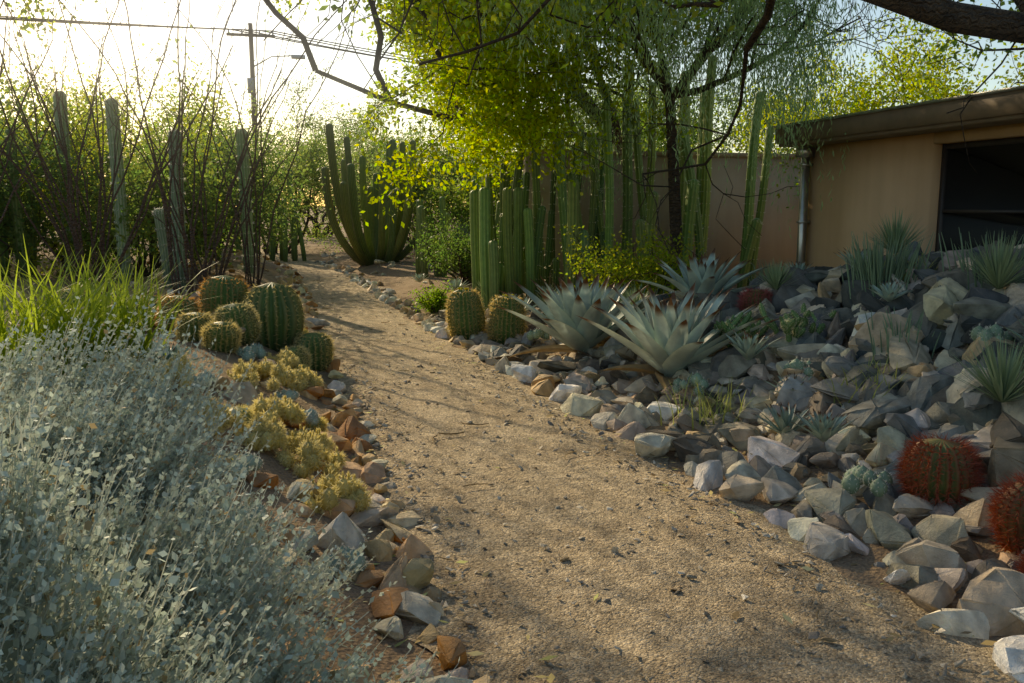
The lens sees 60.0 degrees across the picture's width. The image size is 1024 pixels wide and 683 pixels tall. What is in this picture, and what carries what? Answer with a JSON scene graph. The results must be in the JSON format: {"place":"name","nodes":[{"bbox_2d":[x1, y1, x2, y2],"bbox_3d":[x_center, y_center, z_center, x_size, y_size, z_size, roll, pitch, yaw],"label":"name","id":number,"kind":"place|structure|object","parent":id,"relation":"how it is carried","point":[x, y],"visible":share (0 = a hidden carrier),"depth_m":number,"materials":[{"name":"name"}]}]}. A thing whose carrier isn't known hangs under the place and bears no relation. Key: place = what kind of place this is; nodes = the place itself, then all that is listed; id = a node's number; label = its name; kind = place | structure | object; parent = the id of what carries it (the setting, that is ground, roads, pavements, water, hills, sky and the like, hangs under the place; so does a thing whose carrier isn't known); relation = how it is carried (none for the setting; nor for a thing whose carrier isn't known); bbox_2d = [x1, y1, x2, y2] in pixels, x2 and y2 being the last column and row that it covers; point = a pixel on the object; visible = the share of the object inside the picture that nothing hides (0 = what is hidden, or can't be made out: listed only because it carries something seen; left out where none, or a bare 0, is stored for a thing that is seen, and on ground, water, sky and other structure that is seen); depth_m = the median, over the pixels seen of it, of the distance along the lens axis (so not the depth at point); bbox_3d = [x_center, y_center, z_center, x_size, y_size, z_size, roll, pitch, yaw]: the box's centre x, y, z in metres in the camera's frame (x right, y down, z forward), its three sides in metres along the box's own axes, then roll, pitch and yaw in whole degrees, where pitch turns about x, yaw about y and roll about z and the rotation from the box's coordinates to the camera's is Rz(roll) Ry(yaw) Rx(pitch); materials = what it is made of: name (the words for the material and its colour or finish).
{"place":"outdoors","nodes":[
{"label":"outdoors","id":0,"kind":"place"},
{"bbox_2d":[1,206,1008,682],"bbox_3d":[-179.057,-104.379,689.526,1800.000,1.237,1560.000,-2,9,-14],"label":"ground","id":1,"kind":"structure","parent":0,"point":[405,286],"depth_m":4.91,"materials":[{"name":"soil"}]},
{"bbox_2d":[0,71,91,276],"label":"bush","id":2,"kind":"object","parent":1,"relation":"on","point":[4,190],"depth_m":13.37,"materials":[{"name":"green plant"}]},
{"bbox_2d":[0,0,154,223],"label":"ocotillo canes","id":3,"kind":"object","parent":1,"relation":"on","point":[5,141],"visible":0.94,"depth_m":9.82,"materials":[{"name":"brown plant"}]},
{"bbox_2d":[8,0,160,107],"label":"leaves","id":4,"kind":"object","parent":3,"relation":"attached to","point":[93,40],"visible":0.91,"depth_m":10.04,"materials":[{"name":"green plant"}]},
{"bbox_2d":[0,55,161,253],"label":"tree","id":5,"kind":"object","parent":1,"relation":"on","point":[117,98],"depth_m":19.26,"materials":[{"name":"green plant"}]},
{"bbox_2d":[0,232,213,392],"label":"grass clumps","id":6,"kind":"object","parent":1,"relation":"on","point":[99,307],"visible":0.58,"depth_m":5.95,"materials":[{"name":"green plant"}]},
{"bbox_2d":[0,25,251,277],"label":"tree","id":7,"kind":"object","parent":1,"relation":"on","point":[93,139],"depth_m":15.13,"materials":[{"name":"green plant"}]},
{"bbox_2d":[4,291,248,399],"bbox_3d":[-3.517,-0.147,8.124,2.032,0.294,6.924,-2,9,-11],"label":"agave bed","id":8,"kind":"object","parent":1,"relation":"on","point":[155,356],"visible":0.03,"depth_m":6.25,"materials":[{"name":"green plant"}]},
{"bbox_2d":[0,0,266,294],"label":"ocotillo canes","id":9,"kind":"object","parent":1,"relation":"on","point":[78,244],"visible":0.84,"depth_m":10.75,"materials":[{"name":"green plant"}]},
{"bbox_2d":[5,11,271,148],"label":"leaves","id":10,"kind":"object","parent":9,"relation":"attached to","point":[105,60],"visible":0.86,"depth_m":11.39,"materials":[{"name":"green plant"}]},
{"bbox_2d":[16,104,261,278],"bbox_3d":[-6.388,-2.535,15.078,4.201,3.183,5.846,-2,9,-14],"label":"bush","id":11,"kind":"object","parent":1,"relation":"on","point":[140,176],"depth_m":14.19,"materials":[{"name":"green plant"}]},
{"bbox_2d":[1,42,286,217],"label":"tree","id":12,"kind":"object","parent":1,"relation":"on","point":[34,55],"depth_m":27.52,"materials":[{"name":"green plant"}]},
{"bbox_2d":[53,90,253,288],"bbox_3d":[-5.681,-2.410,13.878,2.997,3.087,3.094,-2,9,-14],"label":"columnar cactus","id":13,"kind":"object","parent":1,"relation":"on","point":[161,233],"visible":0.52,"depth_m":13.28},
{"bbox_2d":[50,90,255,279],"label":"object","id":14,"kind":"object","parent":13,"relation":"on","point":[168,180],"visible":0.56,"depth_m":13.24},
{"bbox_2d":[51,60,315,244],"bbox_3d":[-8.183,-5.037,25.099,5.777,5.588,7.650,3,9,21],"label":"tree","id":15,"kind":"object","parent":1,"relation":"on","point":[194,105],"depth_m":24.39,"materials":[{"name":"green plant"}]},
{"bbox_2d":[17,0,364,286],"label":"ocotillo canes","id":16,"kind":"object","parent":1,"relation":"on","point":[220,273],"visible":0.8,"depth_m":12.22,"materials":[{"name":"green plant"}]},
{"bbox_2d":[9,2,368,218],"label":"leaves","id":17,"kind":"object","parent":16,"relation":"attached to","point":[221,96],"visible":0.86,"depth_m":12.06,"materials":[{"name":"green plant"}]},
{"bbox_2d":[0,293,404,657],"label":"silver shrub","id":18,"kind":"object","parent":1,"relation":"on","point":[156,457],"depth_m":2.85,"materials":[{"name":"plant"}]},
{"bbox_2d":[59,0,346,297],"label":"ocotillo canes","id":19,"kind":"object","parent":1,"relation":"on","point":[166,209],"visible":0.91,"depth_m":10.81,"materials":[{"name":"brown plant"}]},
{"bbox_2d":[108,353,330,452],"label":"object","id":20,"kind":"object","parent":1,"relation":"on","point":[264,434],"visible":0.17,"depth_m":5.08,"materials":[{"name":"yellow plant"}]},
{"bbox_2d":[103,350,335,453],"bbox_3d":[-2.775,0.111,7.546,2.260,0.521,6.185,-2,9,-14],"label":"small cactus cluster","id":21,"kind":"object","parent":20,"relation":"attached to","point":[267,424],"visible":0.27,"depth_m":5.28,"materials":[{"name":"yellow plant"}]},
{"bbox_2d":[123,73,330,261],"bbox_3d":[-6.650,-3.480,18.901,5.065,4.162,4.614,5,10,28],"label":"bush","id":22,"kind":"object","parent":1,"relation":"on","point":[259,184],"depth_m":18.78,"materials":[{"name":"green plant"}]},
{"bbox_2d":[0,319,459,682],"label":"silver shrub","id":23,"kind":"object","parent":1,"relation":"on","point":[42,504],"depth_m":1.77,"materials":[{"name":"plant"}]},
{"bbox_2d":[101,0,358,286],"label":"ocotillo canes","id":24,"kind":"object","parent":1,"relation":"on","point":[247,266],"visible":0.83,"depth_m":13.39,"materials":[{"name":"brown plant"}]},
{"bbox_2d":[140,275,331,370],"bbox_3d":[-2.695,-0.185,8.719,2.074,0.903,1.982,3,9,16],"label":"barrel cacti","id":25,"kind":"object","parent":1,"relation":"on","point":[281,313],"visible":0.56,"depth_m":8.51,"materials":[{"name":"green plant"}]},
{"bbox_2d":[144,275,335,371],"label":"cactus spines","id":26,"kind":"object","parent":25,"relation":"attached to","point":[175,325],"visible":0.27,"depth_m":8.27},
{"bbox_2d":[3,250,490,682],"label":"border rocks","id":27,"kind":"object","parent":1,"relation":"on","point":[403,598],"visible":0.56,"depth_m":4.08,"materials":[{"name":"grey stone"}]},
{"bbox_2d":[143,350,368,512],"bbox_3d":[-2.680,0.365,5.928,3.054,0.583,3.996,-2,9,-14],"label":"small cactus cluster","id":28,"kind":"object","parent":1,"relation":"on","point":[325,497],"visible":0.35,"depth_m":5.02,"materials":[{"name":"plant"}]},
{"bbox_2d":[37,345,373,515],"bbox_3d":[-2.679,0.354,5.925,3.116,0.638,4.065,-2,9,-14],"label":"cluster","id":29,"kind":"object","parent":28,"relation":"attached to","point":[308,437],"visible":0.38,"depth_m":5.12,"materials":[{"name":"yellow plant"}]},
{"bbox_2d":[226,23,304,145],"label":"utility pole","id":30,"kind":"object","parent":1,"relation":"on","point":[252,86],"visible":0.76,"depth_m":41.74,"materials":[{"name":"brown wood"}]},
{"bbox_2d":[0,16,911,103],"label":"power lines","id":31,"kind":"object","parent":30,"relation":"attached to","point":[86,22],"visible":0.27,"depth_m":41.63,"materials":[{"name":"metal"}]},
{"bbox_2d":[198,96,404,253],"bbox_3d":[-7.363,-5.303,29.199,8.104,5.108,8.762,-2,9,-14],"label":"tree","id":32,"kind":"object","parent":1,"relation":"on","point":[315,148],"depth_m":28.59,"materials":[{"name":"green plant"}]},
{"bbox_2d":[0,129,633,315],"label":"cacti bed","id":33,"kind":"object","parent":1,"relation":"on","point":[492,274],"depth_m":13.09,"materials":[{"name":"green plant"}]},
{"bbox_2d":[114,245,525,326],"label":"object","id":34,"kind":"object","parent":1,"relation":"on","point":[324,254],"visible":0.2,"depth_m":18.66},
{"bbox_2d":[247,59,396,237],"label":"tree","id":35,"kind":"object","parent":1,"relation":"on","point":[328,120],"depth_m":40.46,"materials":[{"name":"green plant"}]},
{"bbox_2d":[0,0,739,229],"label":"mesquite tree","id":36,"kind":"object","parent":1,"relation":"on","point":[483,100],"depth_m":11.44,"materials":[{"name":"green plant"}]},
{"bbox_2d":[321,123,432,265],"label":"organ pipe cactus","id":37,"kind":"object","parent":1,"relation":"on","point":[380,242],"visible":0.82,"depth_m":22.46,"materials":[{"name":"green plant"}]},
{"bbox_2d":[307,96,451,237],"bbox_3d":[-4.737,-6.129,32.692,6.095,5.702,8.088,-2,9,-14],"label":"tree","id":38,"kind":"object","parent":1,"relation":"on","point":[356,169],"depth_m":31.66,"materials":[{"name":"green plant"}]},
{"bbox_2d":[304,123,480,255],"bbox_3d":[-3.598,-4.072,26.919,5.432,4.853,5.957,-2,9,-14],"label":"bush","id":39,"kind":"object","parent":1,"relation":"on","point":[420,179],"depth_m":26.21,"materials":[{"name":"green plant"}]},
{"bbox_2d":[405,280,452,312],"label":"small shrub","id":40,"kind":"object","parent":1,"relation":"on","point":[432,297],"depth_m":13.33,"materials":[{"name":"green plant"}]},
{"bbox_2d":[425,215,435,263],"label":"organ pipe cactus","id":41,"kind":"object","parent":1,"relation":"on","point":[430,222],"visible":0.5,"depth_m":21.92,"materials":[{"name":"green plant"}]},
{"bbox_2d":[437,217,469,247],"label":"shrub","id":42,"kind":"object","parent":1,"relation":"on","point":[463,229],"visible":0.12,"depth_m":21.15,"materials":[{"name":"green plant"}]},
{"bbox_2d":[408,206,513,285],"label":"green shrub","id":43,"kind":"object","parent":1,"relation":"on","point":[456,257],"depth_m":16.58,"materials":[{"name":"green plant"}]},
{"bbox_2d":[402,138,541,268],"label":"bush","id":44,"kind":"object","parent":1,"relation":"on","point":[459,203],"depth_m":21.71,"materials":[{"name":"green plant"}]},
{"bbox_2d":[466,172,499,212],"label":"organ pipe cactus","id":45,"kind":"object","parent":1,"relation":"on","point":[469,178],"visible":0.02,"depth_m":24.18,"materials":[{"name":"green plant"}]},
{"bbox_2d":[448,287,524,344],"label":"barrel cacti","id":46,"kind":"object","parent":1,"relation":"on","point":[466,317],"visible":0.76,"depth_m":10.49,"materials":[{"name":"green plant"}]},
{"bbox_2d":[443,286,527,344],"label":"cactus spines","id":47,"kind":"object","parent":46,"relation":"attached to","point":[489,336],"visible":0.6,"depth_m":10.44},
{"bbox_2d":[4,252,996,682],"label":"pebbles","id":48,"kind":"object","parent":1,"relation":"on","point":[734,614],"visible":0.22,"depth_m":3.98,"materials":[{"name":"brown stone"}]},
{"bbox_2d":[362,75,663,220],"bbox_3d":[0.370,-5.250,28.452,8.082,8.236,9.187,-11,14,-52],"label":"tree","id":49,"kind":"object","parent":1,"relation":"on","point":[430,150],"depth_m":27.05,"materials":[{"name":"green plant"}]},
{"bbox_2d":[486,98,616,292],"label":"cactus spines","id":50,"kind":"object","parent":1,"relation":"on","point":[546,210],"visible":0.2,"depth_m":13.69},
{"bbox_2d":[485,83,618,300],"bbox_3d":[0.588,-2.330,13.921,2.135,3.407,1.816,-2,9,-14],"label":"columnar cactus","id":51,"kind":"object","parent":1,"relation":"on","point":[539,212],"visible":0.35,"depth_m":13.64,"materials":[{"name":"green plant"}]},
{"bbox_2d":[541,114,659,150],"bbox_3d":[2.055,-4.449,25.037,6.453,4.360,7.596,-2,9,-14],"label":"tree","id":52,"kind":"object","parent":1,"relation":"on","point":[584,143],"depth_m":24.56,"materials":[{"name":"green plant"}]},
{"bbox_2d":[486,51,731,179],"bbox_3d":[3.826,-6.153,31.104,11.533,7.540,12.711,-2,9,-14],"label":"tree","id":53,"kind":"object","parent":1,"relation":"on","point":[640,108],"depth_m":29.29,"materials":[{"name":"green plant"}]},
{"bbox_2d":[453,61,800,179],"bbox_3d":[3.359,-4.380,23.155,9.867,6.666,9.338,-2,9,-14],"label":"tree","id":54,"kind":"object","parent":1,"relation":"on","point":[663,141],"depth_m":22.71,"materials":[{"name":"green plant"}]},
{"bbox_2d":[542,222,712,301],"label":"yellow shrub","id":55,"kind":"object","parent":1,"relation":"on","point":[636,270],"depth_m":10.42,"materials":[{"name":"plant"}]},
{"bbox_2d":[496,248,782,388],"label":"agave plants","id":56,"kind":"object","parent":1,"relation":"on","point":[582,317],"visible":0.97,"depth_m":8.21,"materials":[{"name":"green plant"}]},
{"bbox_2d":[257,0,1023,256],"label":"mesquite tree","id":57,"kind":"object","parent":1,"relation":"on","point":[958,17],"depth_m":6.87,"materials":[{"name":"brown plant"}]},
{"bbox_2d":[523,149,800,286],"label":"garden wall","id":58,"kind":"structure","parent":1,"relation":"on","point":[776,242],"depth_m":15.87,"materials":[{"name":"beige paint"}]},
{"bbox_2d":[410,247,915,441],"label":"agaves","id":59,"kind":"object","parent":1,"relation":"on","point":[824,429],"visible":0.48,"depth_m":6.58,"materials":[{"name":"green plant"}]},
{"bbox_2d":[555,56,772,287],"bbox_3d":[2.653,-2.583,13.895,3.984,3.908,1.923,-7,11,-37],"label":"columnar cactus","id":60,"kind":"object","parent":1,"relation":"on","point":[692,202],"visible":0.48,"depth_m":13.98,"materials":[{"name":"green plant"}]},
{"bbox_2d":[556,65,773,284],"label":"cactus spines","id":61,"kind":"object","parent":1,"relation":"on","point":[654,180],"visible":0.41,"depth_m":13.94},
{"bbox_2d":[314,260,1023,682],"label":"border rocks","id":62,"kind":"object","parent":1,"relation":"on","point":[828,516],"visible":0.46,"depth_m":4.99,"materials":[{"name":"grey stone"}]},
{"bbox_2d":[442,0,974,295],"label":"tree","id":63,"kind":"object","parent":1,"relation":"on","point":[785,11],"depth_m":9.92,"materials":[{"name":"green plant"}]},
{"bbox_2d":[475,248,942,430],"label":"grass tufts","id":64,"kind":"object","parent":1,"relation":"on","point":[707,411],"visible":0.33,"depth_m":6.28,"materials":[{"name":"green plant"}]},
{"bbox_2d":[473,207,1023,402],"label":"agave plants","id":65,"kind":"object","parent":1,"relation":"on","point":[1002,380],"visible":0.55,"depth_m":5.78,"materials":[{"name":"green plant"}]},
{"bbox_2d":[530,241,1023,534],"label":"boulder pile","id":66,"kind":"object","parent":1,"relation":"on","point":[956,311],"visible":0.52,"depth_m":5.96,"materials":[{"name":"grey stone"}]},
{"bbox_2d":[714,303,836,346],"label":"finger cactus clump","id":67,"kind":"object","parent":66,"relation":"on","point":[772,326],"visible":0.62,"depth_m":7.07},
{"bbox_2d":[714,304,835,336],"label":"finger cactus spines","id":68,"kind":"object","parent":67,"relation":"attached to","point":[780,323],"visible":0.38,"depth_m":6.99},
{"bbox_2d":[751,316,1023,433],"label":"agave plant","id":69,"kind":"object","parent":66,"relation":"on","point":[784,421],"visible":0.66,"depth_m":5.75,"materials":[{"name":"green plant"}]},
{"bbox_2d":[616,229,1023,301],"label":"candelilla stems","id":70,"kind":"object","parent":1,"relation":"on","point":[962,266],"visible":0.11,"depth_m":6.39,"materials":[{"name":"green plant"}]},
{"bbox_2d":[714,0,1023,207],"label":"tree","id":71,"kind":"object","parent":1,"relation":"on","point":[908,77],"depth_m":17.43,"materials":[{"name":"green plant"}]},
{"bbox_2d":[742,289,1023,554],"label":"barrel cactus","id":72,"kind":"object","parent":1,"relation":"on","point":[944,486],"visible":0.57,"depth_m":4.46,"materials":[{"name":"plant"}]},
{"bbox_2d":[736,284,1023,573],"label":"cactus spines","id":73,"kind":"object","parent":72,"relation":"attached to","point":[978,479],"visible":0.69,"depth_m":4.43},
{"bbox_2d":[840,231,940,364],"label":"candelilla stems","id":74,"kind":"object","parent":1,"relation":"on","point":[872,269],"visible":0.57,"depth_m":6.82,"materials":[{"name":"green plant"}]},
{"bbox_2d":[805,123,1023,268],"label":"building walls","id":75,"kind":"structure","parent":1,"relation":"on","point":[875,180],"depth_m":9.10,"materials":[{"name":"beige paint"}]},
{"bbox_2d":[773,85,1023,264],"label":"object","id":76,"kind":"object","parent":75,"relation":"attached to","point":[802,221],"visible":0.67,"depth_m":10.12,"materials":[{"name":"metal"}]},
{"bbox_2d":[775,89,1023,146],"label":"roof","id":77,"kind":"structure","parent":75,"relation":"attached to","point":[999,109],"depth_m":8.01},
{"bbox_2d":[935,136,1023,251],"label":"window frame","id":78,"kind":"object","parent":75,"relation":"attached to","point":[943,172],"visible":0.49,"depth_m":8.20,"materials":[{"name":"brown metal"}]},
{"bbox_2d":[941,143,1023,251],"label":"window glass","id":79,"kind":"object","parent":78,"relation":"in","point":[996,182],"visible":0.6,"depth_m":7.85,"materials":[{"name":"black glass"}]},
{"bbox_2d":[0,0,1023,206],"label":"sky","id":80,"kind":"structure","parent":0,"point":[350,69],"materials":[{"name":"white"}]},
{"bbox_2d":[60,288,1014,576],"bbox_3d":[-0.666,0.058,7.144,6.681,0.818,6.920,-2,9,-14],"label":"cacti","id":81,"kind":"object","parent":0,"point":[876,486],"visible":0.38,"depth_m":5.59,"materials":[{"name":"green plant"}]},
{"bbox_2d":[57,287,1015,577],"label":"cactus spines","id":82,"kind":"object","parent":81,"relation":"attached to","point":[235,347],"visible":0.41,"depth_m":6.85},
{"bbox_2d":[225,244,1018,682],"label":"gravel path","id":83,"kind":"structure","parent":0,"point":[677,648],"depth_m":4.05,"materials":[{"name":"brown gravel"}]},
{"bbox_2d":[303,271,1013,682],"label":"path pebbles","id":84,"kind":"object","parent":83,"relation":"on","point":[615,551],"visible":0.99,"depth_m":4.38,"materials":[{"name":"brown gravel"}]}
]}

